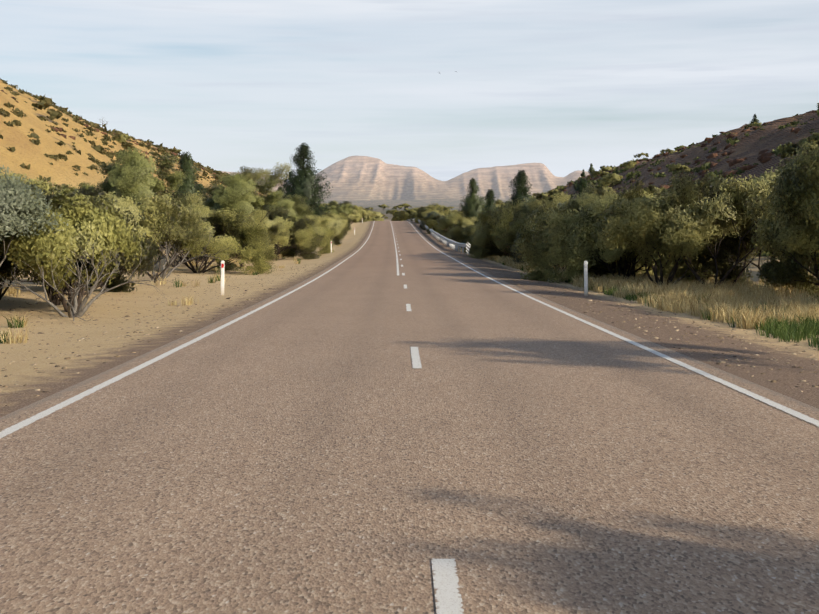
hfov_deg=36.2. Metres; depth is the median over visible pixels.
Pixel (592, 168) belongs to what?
tree
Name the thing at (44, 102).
hill bushes
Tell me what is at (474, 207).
tree
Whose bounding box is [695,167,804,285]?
tree
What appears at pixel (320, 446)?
road seal
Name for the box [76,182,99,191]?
tree
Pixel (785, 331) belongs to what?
green grass
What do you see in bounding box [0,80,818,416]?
terrain ground
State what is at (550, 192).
shrub
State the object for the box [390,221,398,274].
road barrier line
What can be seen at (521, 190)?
tree
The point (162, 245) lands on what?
tree
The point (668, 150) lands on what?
shrub
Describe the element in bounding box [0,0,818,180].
sky
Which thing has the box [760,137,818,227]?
tree
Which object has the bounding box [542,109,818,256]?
hill bushes
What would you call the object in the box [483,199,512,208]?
shrub
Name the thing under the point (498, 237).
tree
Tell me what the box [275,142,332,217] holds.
tree
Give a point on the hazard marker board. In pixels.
(467, 248)
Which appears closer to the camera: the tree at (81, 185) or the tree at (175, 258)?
the tree at (175, 258)
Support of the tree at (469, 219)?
on the terrain ground at (60, 344)
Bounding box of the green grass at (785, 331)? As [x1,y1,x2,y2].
[0,254,818,350]
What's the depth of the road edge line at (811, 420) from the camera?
14.89 m
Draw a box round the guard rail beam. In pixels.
[405,218,470,247]
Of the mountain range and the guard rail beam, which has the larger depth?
the mountain range
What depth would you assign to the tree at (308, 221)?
95.19 m
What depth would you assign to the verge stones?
23.96 m
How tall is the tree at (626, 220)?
3.699 m
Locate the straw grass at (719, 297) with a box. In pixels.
[0,221,818,343]
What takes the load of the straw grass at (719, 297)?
on the terrain ground at (60, 344)
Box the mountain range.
[222,156,589,200]
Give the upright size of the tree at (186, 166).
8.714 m
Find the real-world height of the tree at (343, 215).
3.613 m
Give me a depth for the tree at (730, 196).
39.61 m
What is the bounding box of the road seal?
[0,220,818,613]
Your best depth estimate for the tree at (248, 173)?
110.48 m
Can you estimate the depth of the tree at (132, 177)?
52.20 m
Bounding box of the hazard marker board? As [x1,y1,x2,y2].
[466,243,469,253]
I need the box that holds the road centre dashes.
[391,221,463,613]
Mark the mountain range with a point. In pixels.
(358, 178)
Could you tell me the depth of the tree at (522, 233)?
68.10 m
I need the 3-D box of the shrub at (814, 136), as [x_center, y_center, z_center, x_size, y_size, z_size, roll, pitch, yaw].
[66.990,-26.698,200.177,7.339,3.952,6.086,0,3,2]
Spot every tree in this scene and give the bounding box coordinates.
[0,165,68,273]
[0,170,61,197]
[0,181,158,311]
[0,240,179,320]
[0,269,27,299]
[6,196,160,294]
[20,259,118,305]
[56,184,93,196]
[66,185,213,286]
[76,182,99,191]
[90,146,186,273]
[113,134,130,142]
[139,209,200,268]
[141,206,187,263]
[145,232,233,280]
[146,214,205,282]
[161,238,217,266]
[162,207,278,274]
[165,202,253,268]
[166,152,205,202]
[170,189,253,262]
[198,172,285,266]
[226,162,292,194]
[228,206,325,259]
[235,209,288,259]
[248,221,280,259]
[253,193,313,256]
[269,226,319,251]
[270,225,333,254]
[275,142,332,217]
[283,216,312,251]
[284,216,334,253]
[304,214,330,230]
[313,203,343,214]
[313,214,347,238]
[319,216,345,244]
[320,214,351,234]
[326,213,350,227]
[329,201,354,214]
[339,212,347,219]
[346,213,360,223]
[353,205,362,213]
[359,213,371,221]
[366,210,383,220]
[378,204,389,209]
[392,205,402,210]
[392,208,418,220]
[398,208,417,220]
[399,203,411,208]
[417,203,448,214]
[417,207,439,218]
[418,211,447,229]
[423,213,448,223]
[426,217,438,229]
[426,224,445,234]
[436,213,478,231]
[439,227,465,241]
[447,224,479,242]
[448,211,467,217]
[453,217,477,226]
[458,177,487,220]
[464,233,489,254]
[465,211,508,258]
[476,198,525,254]
[483,189,500,213]
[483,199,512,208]
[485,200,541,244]
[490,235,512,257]
[494,169,537,210]
[495,234,521,251]
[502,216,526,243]
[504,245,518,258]
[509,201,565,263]
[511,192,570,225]
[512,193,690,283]
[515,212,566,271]
[516,214,552,265]
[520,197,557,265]
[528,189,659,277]
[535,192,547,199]
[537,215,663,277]
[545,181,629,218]
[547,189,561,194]
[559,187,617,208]
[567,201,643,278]
[573,178,589,198]
[588,163,594,174]
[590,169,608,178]
[590,189,752,286]
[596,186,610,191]
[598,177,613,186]
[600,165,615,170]
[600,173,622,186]
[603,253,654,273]
[609,168,784,285]
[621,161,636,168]
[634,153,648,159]
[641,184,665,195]
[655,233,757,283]
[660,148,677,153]
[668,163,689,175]
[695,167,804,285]
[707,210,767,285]
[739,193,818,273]
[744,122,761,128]
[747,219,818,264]
[749,114,758,123]
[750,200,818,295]
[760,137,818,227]
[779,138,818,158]
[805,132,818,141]
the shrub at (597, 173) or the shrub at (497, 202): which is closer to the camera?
the shrub at (497, 202)
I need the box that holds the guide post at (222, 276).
[221,261,224,294]
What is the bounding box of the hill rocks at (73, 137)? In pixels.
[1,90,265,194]
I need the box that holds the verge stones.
[0,263,818,405]
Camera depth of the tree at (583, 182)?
127.22 m
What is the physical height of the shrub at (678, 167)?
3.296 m
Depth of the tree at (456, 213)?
194.08 m
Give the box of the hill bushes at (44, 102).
[0,78,272,204]
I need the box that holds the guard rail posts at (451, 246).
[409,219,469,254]
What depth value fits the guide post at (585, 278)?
35.97 m
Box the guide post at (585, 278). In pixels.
[584,261,587,295]
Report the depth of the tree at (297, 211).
88.93 m
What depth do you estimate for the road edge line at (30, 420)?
14.02 m
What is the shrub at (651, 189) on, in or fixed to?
on the terrain ground at (60, 344)
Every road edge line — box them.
[0,221,374,438]
[408,221,818,426]
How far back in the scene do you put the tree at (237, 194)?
63.69 m

